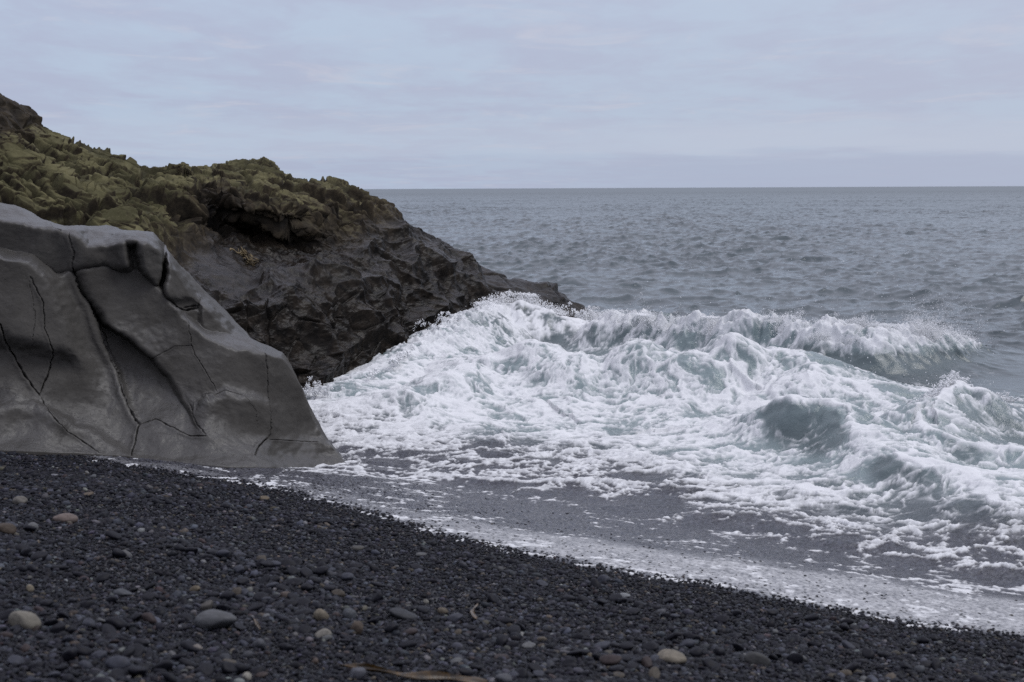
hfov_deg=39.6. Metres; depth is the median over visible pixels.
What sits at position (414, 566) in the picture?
pebble
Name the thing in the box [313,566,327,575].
pebble
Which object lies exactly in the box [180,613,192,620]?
pebble
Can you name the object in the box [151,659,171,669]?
pebble
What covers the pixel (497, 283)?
rock
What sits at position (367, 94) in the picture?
sky
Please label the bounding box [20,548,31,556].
pebble
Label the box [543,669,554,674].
pebble
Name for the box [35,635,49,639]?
pebble
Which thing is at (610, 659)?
pebble
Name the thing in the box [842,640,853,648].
pebble
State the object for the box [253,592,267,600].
pebble
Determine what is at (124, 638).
pebble
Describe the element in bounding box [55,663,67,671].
pebble
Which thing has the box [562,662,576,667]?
pebble
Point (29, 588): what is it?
stone
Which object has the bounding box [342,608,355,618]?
stone
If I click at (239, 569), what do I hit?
pebble
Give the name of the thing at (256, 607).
pebble
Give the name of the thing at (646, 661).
pebble
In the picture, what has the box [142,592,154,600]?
pebble
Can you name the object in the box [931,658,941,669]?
pebble
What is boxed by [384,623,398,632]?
pebble
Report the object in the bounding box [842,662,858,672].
pebble
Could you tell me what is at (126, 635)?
pebble
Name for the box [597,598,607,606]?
pebble
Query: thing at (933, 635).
pebble
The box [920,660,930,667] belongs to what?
pebble
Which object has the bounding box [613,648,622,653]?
pebble
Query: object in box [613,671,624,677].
pebble
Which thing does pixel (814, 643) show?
pebble
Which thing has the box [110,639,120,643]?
pebble
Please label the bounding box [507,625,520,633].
pebble
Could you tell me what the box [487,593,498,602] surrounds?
pebble
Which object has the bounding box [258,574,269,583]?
pebble
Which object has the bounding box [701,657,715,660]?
pebble
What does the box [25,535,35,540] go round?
pebble
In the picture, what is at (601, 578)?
pebble
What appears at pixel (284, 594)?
stone
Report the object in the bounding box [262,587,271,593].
pebble
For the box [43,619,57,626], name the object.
pebble
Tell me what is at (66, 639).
pebble
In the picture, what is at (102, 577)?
pebble
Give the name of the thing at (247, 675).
stone
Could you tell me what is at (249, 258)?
dried wrack
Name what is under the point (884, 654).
pebble
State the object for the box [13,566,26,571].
pebble
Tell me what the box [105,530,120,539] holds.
pebble
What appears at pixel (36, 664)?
pebble
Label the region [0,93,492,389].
mossy crag
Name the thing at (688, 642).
pebble
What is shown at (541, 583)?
pebble
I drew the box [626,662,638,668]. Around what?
pebble
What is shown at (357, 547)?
stone
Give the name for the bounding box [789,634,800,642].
pebble
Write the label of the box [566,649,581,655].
pebble
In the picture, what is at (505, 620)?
pebble
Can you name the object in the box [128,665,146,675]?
pebble
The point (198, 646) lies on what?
stone
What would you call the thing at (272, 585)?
pebble
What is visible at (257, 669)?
pebble
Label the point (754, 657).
stone
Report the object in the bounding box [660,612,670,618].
pebble
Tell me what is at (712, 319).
breaker spray
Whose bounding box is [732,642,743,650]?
pebble
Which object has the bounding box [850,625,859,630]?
pebble
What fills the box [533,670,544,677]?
pebble
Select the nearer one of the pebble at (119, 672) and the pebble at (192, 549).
the pebble at (119, 672)
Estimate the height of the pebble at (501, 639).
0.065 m
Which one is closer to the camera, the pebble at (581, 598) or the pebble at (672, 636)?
the pebble at (672, 636)
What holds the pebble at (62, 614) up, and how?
on the shingle
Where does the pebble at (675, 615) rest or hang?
on the shingle
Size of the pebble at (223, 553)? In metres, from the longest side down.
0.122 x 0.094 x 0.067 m
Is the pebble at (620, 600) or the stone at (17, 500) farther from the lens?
the stone at (17, 500)
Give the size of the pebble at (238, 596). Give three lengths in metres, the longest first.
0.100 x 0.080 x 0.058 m
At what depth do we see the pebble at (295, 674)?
7.08 m
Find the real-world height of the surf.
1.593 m
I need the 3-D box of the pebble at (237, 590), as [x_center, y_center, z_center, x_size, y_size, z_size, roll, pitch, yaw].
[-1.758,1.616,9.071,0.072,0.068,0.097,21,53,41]
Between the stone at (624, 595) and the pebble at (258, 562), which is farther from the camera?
the stone at (624, 595)
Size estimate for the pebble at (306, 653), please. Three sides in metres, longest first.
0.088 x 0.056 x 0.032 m
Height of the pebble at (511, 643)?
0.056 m
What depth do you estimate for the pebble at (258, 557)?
10.67 m
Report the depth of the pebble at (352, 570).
10.50 m
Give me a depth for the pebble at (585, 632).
8.88 m
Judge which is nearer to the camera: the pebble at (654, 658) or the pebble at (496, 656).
the pebble at (496, 656)
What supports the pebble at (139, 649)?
on the shingle
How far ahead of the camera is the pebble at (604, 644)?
8.50 m
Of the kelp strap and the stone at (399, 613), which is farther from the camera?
the stone at (399, 613)
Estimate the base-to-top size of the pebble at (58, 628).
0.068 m
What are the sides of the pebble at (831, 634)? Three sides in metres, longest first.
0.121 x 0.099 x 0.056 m
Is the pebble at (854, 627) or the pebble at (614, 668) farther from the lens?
the pebble at (854, 627)
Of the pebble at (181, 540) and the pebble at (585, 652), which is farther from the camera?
the pebble at (181, 540)
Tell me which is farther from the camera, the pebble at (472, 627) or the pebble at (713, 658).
the pebble at (472, 627)
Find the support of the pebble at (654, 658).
on the shingle
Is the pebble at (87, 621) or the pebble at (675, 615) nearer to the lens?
the pebble at (87, 621)
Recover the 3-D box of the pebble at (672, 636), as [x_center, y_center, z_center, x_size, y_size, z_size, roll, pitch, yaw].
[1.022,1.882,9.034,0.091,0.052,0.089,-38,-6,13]
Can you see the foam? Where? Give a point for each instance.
(510, 295)
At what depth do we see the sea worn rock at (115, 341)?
19.50 m
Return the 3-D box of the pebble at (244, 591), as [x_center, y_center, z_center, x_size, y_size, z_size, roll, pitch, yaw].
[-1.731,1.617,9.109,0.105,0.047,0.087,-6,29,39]
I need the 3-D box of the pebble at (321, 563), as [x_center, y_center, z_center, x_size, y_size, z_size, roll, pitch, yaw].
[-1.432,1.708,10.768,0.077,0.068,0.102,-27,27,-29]
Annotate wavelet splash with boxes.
[750,298,1023,403]
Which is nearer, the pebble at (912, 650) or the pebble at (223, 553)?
the pebble at (912, 650)
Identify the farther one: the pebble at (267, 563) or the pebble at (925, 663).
the pebble at (267, 563)
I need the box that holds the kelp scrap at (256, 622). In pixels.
[254,619,260,629]
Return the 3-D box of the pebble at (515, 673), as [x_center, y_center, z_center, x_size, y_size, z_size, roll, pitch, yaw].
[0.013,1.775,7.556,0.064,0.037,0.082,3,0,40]
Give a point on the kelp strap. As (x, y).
(433, 675)
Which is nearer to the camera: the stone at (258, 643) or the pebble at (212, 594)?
the stone at (258, 643)
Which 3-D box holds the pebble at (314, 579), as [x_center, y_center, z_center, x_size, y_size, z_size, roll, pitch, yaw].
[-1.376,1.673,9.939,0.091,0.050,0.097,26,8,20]
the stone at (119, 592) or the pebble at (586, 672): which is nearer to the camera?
the pebble at (586, 672)
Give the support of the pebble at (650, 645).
on the shingle
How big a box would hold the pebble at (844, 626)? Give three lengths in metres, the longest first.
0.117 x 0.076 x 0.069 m
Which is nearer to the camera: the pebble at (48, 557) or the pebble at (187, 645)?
the pebble at (187, 645)
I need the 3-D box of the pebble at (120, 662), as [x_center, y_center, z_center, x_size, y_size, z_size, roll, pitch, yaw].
[-1.902,1.554,6.857,0.125,0.062,0.091,-2,36,2]
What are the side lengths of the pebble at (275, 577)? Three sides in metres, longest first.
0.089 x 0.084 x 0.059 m
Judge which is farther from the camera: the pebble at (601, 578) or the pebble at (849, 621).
the pebble at (601, 578)
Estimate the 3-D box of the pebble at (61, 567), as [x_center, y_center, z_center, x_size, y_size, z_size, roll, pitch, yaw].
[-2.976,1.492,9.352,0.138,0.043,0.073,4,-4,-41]
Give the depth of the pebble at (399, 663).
7.56 m
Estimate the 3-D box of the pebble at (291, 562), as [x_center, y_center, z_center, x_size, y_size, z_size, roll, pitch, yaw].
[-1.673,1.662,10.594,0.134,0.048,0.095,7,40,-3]
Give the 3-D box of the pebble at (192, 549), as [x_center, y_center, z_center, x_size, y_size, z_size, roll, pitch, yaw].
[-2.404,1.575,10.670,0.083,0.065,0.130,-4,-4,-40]
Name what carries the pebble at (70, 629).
on the shingle
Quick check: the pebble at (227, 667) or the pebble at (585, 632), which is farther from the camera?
the pebble at (585, 632)
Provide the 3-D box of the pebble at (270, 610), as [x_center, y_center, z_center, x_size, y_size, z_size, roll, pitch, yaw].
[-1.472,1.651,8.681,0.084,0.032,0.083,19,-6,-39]
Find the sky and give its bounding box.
[0,0,1023,188]
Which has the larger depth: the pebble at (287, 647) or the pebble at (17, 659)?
the pebble at (287, 647)
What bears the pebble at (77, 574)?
on the shingle
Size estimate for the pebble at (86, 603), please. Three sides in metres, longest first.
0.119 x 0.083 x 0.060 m
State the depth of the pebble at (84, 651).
7.04 m
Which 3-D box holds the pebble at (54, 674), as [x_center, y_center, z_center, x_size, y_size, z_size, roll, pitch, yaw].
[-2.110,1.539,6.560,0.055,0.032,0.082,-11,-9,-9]
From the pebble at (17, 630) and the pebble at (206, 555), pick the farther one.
the pebble at (206, 555)
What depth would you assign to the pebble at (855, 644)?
9.43 m
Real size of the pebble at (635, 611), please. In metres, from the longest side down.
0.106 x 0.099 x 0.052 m
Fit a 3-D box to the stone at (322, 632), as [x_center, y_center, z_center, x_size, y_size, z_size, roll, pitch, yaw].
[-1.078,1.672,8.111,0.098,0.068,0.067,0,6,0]
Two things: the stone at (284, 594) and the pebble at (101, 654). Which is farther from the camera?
the stone at (284, 594)
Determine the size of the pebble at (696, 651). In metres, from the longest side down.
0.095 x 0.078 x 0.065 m
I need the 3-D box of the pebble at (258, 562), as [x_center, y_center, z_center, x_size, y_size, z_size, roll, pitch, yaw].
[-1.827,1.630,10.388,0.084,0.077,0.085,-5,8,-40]
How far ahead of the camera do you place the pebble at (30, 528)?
10.89 m
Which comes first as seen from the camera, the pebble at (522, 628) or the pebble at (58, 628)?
the pebble at (58, 628)
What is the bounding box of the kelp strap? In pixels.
[335,663,487,681]
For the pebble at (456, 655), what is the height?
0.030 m
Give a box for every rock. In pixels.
[0,203,345,467]
[480,265,589,317]
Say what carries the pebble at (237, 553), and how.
on the shingle
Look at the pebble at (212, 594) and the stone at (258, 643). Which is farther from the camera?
the pebble at (212, 594)
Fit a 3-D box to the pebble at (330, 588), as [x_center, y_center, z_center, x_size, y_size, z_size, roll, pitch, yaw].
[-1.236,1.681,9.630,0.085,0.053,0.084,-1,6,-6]
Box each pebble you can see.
[0,609,14,620]
[0,631,13,637]
[7,599,18,604]
[7,655,24,664]
[9,624,21,631]
[12,627,21,634]
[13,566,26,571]
[15,543,29,552]
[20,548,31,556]
[22,607,30,611]
[23,525,36,531]
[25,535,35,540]
[26,564,36,571]
[26,661,44,670]
[28,522,38,531]
[30,551,47,560]
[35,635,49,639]
[38,612,50,615]
[40,599,53,606]
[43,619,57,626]
[44,554,51,560]
[48,671,60,677]
[50,565,69,569]
[50,623,65,633]
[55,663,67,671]
[58,611,68,618]
[61,637,73,642]
[62,646,77,661]
[65,625,76,633]
[73,572,88,577]
[76,646,91,656]
[78,660,91,668]
[79,600,95,607]
[82,618,95,625]
[90,650,107,659]
[94,572,109,582]
[97,618,104,623]
[101,624,116,633]
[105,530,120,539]
[105,595,116,603]
[105,616,127,629]
[105,656,130,668]
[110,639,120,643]
[111,668,126,675]
[112,548,126,557]
[118,636,132,641]
[120,633,130,637]
[122,647,134,656]
[123,550,131,557]
[123,665,132,673]
[127,643,143,656]
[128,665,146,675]
[130,612,141,621]
[132,638,148,646]
[140,663,149,673]
[141,612,156,623]
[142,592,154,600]
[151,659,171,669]
[155,538,166,544]
[172,653,186,660]
[174,544,185,551]
[179,538,190,543]
[179,658,196,668]
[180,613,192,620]
[180,640,203,653]
[185,547,197,553]
[194,662,213,675]
[199,554,212,558]
[205,592,219,596]
[206,549,218,553]
[215,549,229,557]
[216,604,229,610]
[219,591,233,600]
[221,661,237,673]
[222,659,236,662]
[232,587,241,594]
[233,565,244,573]
[233,594,244,599]
[233,623,245,630]
[234,552,246,557]
[235,662,250,672]
[236,577,248,584]
[241,588,248,595]
[245,562,256,567]
[247,603,262,611]
[248,665,265,673]
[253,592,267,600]
[256,555,265,559]
[256,559,264,566]
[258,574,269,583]
[259,560,273,567]
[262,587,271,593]
[264,608,277,613]
[266,582,278,588]
[270,574,279,581]
[272,560,280,567]
[275,584,289,590]
[279,559,295,565]
[279,642,292,652]
[284,600,297,606]
[286,578,302,585]
[287,592,298,599]
[287,671,299,678]
[288,566,298,574]
[294,608,311,615]
[295,597,310,605]
[298,625,311,633]
[300,567,312,577]
[300,651,315,656]
[301,583,312,590]
[309,576,321,583]
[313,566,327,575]
[317,561,327,566]
[323,584,335,591]
[332,589,344,597]
[341,572,353,580]
[341,623,351,628]
[344,568,356,574]
[348,562,362,568]
[367,617,379,624]
[368,563,378,571]
[370,581,383,587]
[371,591,382,603]
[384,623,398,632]
[391,661,404,666]
[400,640,416,649]
[403,627,417,635]
[410,564,422,568]
[417,605,429,613]
[417,667,429,671]
[447,613,462,622]
[450,657,462,662]
[452,654,462,658]
[458,667,473,676]
[462,624,476,629]
[471,665,482,670]
[476,632,488,639]
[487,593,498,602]
[494,654,508,659]
[496,634,507,646]
[500,617,514,623]
[505,640,518,646]
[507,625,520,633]
[509,671,518,676]
[515,667,527,677]
[516,622,526,631]
[522,642,535,648]
[527,663,542,671]
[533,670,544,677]
[536,580,547,585]
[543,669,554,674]
[562,595,574,601]
[562,658,577,664]
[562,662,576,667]
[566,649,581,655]
[571,633,585,639]
[575,595,588,600]
[578,649,589,655]
[578,670,589,675]
[582,630,590,635]
[590,578,600,587]
[592,653,601,660]
[593,641,609,649]
[597,574,609,582]
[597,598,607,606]
[599,654,621,664]
[608,593,621,602]
[608,665,624,671]
[610,642,619,647]
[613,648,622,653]
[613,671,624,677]
[616,597,626,603]
[619,642,633,649]
[620,654,631,662]
[626,608,640,615]
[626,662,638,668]
[627,658,641,663]
[634,601,645,607]
[640,656,651,667]
[641,641,658,650]
[648,666,660,678]
[650,655,658,661]
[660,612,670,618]
[662,597,673,603]
[666,631,677,640]
[669,664,680,669]
[670,614,679,617]
[679,639,695,646]
[683,632,700,641]
[689,647,702,656]
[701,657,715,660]
[702,659,718,668]
[710,665,719,672]
[713,647,724,655]
[714,614,729,622]
[731,610,741,616]
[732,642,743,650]
[740,653,745,661]
[767,608,777,615]
[778,632,787,636]
[786,652,802,663]
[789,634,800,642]
[804,613,818,621]
[807,641,823,646]
[823,632,839,636]
[839,619,853,624]
[839,622,849,630]
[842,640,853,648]
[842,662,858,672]
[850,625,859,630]
[851,642,859,646]
[862,649,874,658]
[877,651,892,657]
[901,661,912,668]
[907,647,916,653]
[917,635,929,643]
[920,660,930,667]
[927,634,941,639]
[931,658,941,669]
[973,657,983,663]
[1009,642,1022,648]
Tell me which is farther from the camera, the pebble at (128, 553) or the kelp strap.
the pebble at (128, 553)
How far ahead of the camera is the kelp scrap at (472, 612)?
9.18 m
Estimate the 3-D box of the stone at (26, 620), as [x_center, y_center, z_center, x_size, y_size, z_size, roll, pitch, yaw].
[-2.583,1.484,7.538,0.169,0.114,0.110,3,7,25]
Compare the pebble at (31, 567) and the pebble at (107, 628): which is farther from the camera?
the pebble at (31, 567)
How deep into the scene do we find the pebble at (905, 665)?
8.77 m
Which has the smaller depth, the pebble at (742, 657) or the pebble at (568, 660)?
the pebble at (568, 660)
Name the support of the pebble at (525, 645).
on the shingle
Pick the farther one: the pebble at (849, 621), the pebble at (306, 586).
the pebble at (849, 621)
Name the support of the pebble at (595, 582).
on the shingle
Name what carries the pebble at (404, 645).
on the shingle
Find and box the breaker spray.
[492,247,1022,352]
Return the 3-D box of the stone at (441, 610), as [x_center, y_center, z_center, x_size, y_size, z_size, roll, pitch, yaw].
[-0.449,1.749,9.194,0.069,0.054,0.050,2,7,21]
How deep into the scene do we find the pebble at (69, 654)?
6.90 m
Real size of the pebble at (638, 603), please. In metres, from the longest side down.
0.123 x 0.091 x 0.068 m
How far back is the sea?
99.46 m
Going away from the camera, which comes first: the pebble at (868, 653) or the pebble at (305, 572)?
the pebble at (868, 653)
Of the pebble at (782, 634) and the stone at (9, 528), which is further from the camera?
the stone at (9, 528)
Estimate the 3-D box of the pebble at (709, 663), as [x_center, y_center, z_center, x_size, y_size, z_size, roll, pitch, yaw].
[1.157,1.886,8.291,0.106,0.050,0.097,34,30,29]
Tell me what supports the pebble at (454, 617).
on the shingle
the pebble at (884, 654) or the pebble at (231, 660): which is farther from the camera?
the pebble at (884, 654)
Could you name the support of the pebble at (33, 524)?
on the shingle
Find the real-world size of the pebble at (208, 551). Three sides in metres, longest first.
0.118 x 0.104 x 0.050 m
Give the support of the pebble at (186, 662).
on the shingle
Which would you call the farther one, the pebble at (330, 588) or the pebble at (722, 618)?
the pebble at (722, 618)
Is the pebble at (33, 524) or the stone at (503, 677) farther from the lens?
the pebble at (33, 524)
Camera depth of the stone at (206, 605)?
8.61 m
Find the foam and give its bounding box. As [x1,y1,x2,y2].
[303,289,599,395]
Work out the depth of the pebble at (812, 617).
10.39 m
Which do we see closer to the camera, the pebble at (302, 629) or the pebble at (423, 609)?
the pebble at (302, 629)
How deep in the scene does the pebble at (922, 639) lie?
10.06 m
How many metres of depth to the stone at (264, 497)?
15.18 m
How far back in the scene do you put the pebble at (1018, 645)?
10.37 m
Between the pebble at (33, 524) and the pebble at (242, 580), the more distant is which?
the pebble at (33, 524)
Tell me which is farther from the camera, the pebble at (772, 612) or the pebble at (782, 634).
the pebble at (772, 612)
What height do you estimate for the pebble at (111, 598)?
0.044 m
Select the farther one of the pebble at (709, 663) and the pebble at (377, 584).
the pebble at (377, 584)
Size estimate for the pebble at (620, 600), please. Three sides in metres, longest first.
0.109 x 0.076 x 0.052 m
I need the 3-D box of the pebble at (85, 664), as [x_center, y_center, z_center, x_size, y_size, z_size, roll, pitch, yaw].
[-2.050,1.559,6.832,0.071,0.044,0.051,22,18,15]
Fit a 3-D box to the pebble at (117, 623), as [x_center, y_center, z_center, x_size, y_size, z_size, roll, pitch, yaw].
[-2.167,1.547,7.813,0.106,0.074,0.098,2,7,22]
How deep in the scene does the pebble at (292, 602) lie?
8.98 m
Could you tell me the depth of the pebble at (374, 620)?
8.68 m
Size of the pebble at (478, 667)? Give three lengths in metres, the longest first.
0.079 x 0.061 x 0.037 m
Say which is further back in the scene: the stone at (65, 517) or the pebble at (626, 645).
the stone at (65, 517)
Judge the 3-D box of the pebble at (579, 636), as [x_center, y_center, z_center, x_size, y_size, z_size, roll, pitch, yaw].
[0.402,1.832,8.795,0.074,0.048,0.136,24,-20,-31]
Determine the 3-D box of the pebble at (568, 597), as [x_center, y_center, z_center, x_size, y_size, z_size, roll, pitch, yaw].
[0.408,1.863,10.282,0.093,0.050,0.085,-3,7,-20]
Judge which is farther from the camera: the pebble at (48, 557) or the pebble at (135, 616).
the pebble at (48, 557)
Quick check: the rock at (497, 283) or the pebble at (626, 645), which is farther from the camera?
the rock at (497, 283)
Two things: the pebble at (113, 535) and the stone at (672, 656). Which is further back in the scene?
the pebble at (113, 535)
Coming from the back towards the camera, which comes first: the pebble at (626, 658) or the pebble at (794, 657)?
the pebble at (794, 657)
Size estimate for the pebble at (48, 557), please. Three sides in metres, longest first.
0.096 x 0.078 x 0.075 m
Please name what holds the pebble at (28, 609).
on the shingle
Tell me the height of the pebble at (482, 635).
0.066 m
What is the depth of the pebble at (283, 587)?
9.50 m
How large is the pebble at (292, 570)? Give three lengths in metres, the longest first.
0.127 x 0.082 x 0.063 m
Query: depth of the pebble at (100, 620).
7.86 m
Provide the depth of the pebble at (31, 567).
9.15 m
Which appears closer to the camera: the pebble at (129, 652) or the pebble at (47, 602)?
the pebble at (129, 652)
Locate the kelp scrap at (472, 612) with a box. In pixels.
[470,603,477,618]
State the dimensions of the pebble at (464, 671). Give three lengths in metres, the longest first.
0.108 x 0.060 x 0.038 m
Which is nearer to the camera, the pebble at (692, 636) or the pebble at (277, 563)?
the pebble at (692, 636)
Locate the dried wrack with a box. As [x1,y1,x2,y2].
[238,246,258,265]
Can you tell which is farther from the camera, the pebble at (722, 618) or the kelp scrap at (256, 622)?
the pebble at (722, 618)
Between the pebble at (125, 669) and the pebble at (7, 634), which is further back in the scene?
the pebble at (7, 634)
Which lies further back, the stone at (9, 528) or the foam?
the foam
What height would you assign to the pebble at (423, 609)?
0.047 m
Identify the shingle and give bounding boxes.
[0,451,1023,681]
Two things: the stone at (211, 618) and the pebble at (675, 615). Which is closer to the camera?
the stone at (211, 618)
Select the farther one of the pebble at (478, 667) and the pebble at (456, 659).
the pebble at (456, 659)
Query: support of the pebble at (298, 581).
on the shingle
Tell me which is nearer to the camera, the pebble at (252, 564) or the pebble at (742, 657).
the pebble at (742, 657)
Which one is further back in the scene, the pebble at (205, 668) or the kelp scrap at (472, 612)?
the kelp scrap at (472, 612)
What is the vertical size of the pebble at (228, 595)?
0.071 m
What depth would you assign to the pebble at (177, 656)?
7.16 m
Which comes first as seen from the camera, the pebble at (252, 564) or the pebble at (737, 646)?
the pebble at (737, 646)
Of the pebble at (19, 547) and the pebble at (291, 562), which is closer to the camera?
the pebble at (19, 547)
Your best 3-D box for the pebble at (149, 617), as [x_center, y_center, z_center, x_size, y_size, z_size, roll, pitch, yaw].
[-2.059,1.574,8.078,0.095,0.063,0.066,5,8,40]
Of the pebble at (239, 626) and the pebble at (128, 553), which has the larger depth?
the pebble at (128, 553)
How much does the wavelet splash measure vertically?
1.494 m
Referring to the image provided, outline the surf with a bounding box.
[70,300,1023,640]
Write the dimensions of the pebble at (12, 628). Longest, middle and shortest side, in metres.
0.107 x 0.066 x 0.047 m
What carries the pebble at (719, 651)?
on the shingle
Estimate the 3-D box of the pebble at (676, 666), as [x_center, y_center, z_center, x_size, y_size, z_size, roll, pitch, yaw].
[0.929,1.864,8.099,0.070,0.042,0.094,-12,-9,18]
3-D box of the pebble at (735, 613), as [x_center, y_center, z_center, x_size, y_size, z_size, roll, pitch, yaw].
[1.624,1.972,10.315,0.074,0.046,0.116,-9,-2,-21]
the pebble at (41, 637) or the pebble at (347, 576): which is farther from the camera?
the pebble at (347, 576)
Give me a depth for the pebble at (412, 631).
8.47 m
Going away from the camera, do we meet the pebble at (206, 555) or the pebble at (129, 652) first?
the pebble at (129, 652)
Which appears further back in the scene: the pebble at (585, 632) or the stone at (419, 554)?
the stone at (419, 554)
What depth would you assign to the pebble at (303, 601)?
9.09 m
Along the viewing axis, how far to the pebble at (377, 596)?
9.38 m
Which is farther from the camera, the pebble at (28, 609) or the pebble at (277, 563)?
the pebble at (277, 563)
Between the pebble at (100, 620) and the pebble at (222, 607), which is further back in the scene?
the pebble at (222, 607)
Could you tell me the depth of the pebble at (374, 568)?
10.90 m
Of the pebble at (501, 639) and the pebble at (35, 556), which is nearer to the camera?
the pebble at (501, 639)
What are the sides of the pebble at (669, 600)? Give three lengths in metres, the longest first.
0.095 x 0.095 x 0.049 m
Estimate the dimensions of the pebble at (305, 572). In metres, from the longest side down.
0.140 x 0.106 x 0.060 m
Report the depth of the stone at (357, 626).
8.30 m
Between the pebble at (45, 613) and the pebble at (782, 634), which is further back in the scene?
the pebble at (782, 634)
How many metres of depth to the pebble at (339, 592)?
9.50 m
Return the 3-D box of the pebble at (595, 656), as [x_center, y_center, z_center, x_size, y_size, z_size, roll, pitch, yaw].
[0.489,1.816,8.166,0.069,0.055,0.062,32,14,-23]
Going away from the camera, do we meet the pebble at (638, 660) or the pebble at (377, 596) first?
the pebble at (638, 660)
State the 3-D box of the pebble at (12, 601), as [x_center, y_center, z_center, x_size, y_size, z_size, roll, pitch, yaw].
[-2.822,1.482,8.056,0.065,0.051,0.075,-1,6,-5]
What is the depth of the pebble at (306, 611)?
8.72 m
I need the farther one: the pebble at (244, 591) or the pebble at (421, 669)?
the pebble at (244, 591)
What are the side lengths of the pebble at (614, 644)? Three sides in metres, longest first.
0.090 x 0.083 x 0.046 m
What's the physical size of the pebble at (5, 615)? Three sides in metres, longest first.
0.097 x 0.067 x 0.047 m
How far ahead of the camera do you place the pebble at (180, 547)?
10.70 m
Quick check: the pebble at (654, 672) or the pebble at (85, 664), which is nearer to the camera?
the pebble at (85, 664)
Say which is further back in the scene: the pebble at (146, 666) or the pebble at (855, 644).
the pebble at (855, 644)
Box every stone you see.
[0,523,16,534]
[8,611,40,628]
[12,496,27,504]
[26,584,33,591]
[52,513,77,522]
[113,588,133,596]
[167,650,175,656]
[189,585,200,590]
[193,644,202,648]
[194,609,236,630]
[200,600,212,610]
[242,672,251,680]
[252,638,265,649]
[260,496,268,499]
[279,591,288,597]
[313,609,328,620]
[315,628,330,637]
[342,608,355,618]
[349,667,366,680]
[350,621,362,634]
[352,545,363,550]
[389,607,417,619]
[416,552,426,556]
[437,607,447,613]
[495,673,512,681]
[620,593,629,597]
[657,649,686,663]
[744,651,770,666]
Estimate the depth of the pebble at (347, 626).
8.43 m

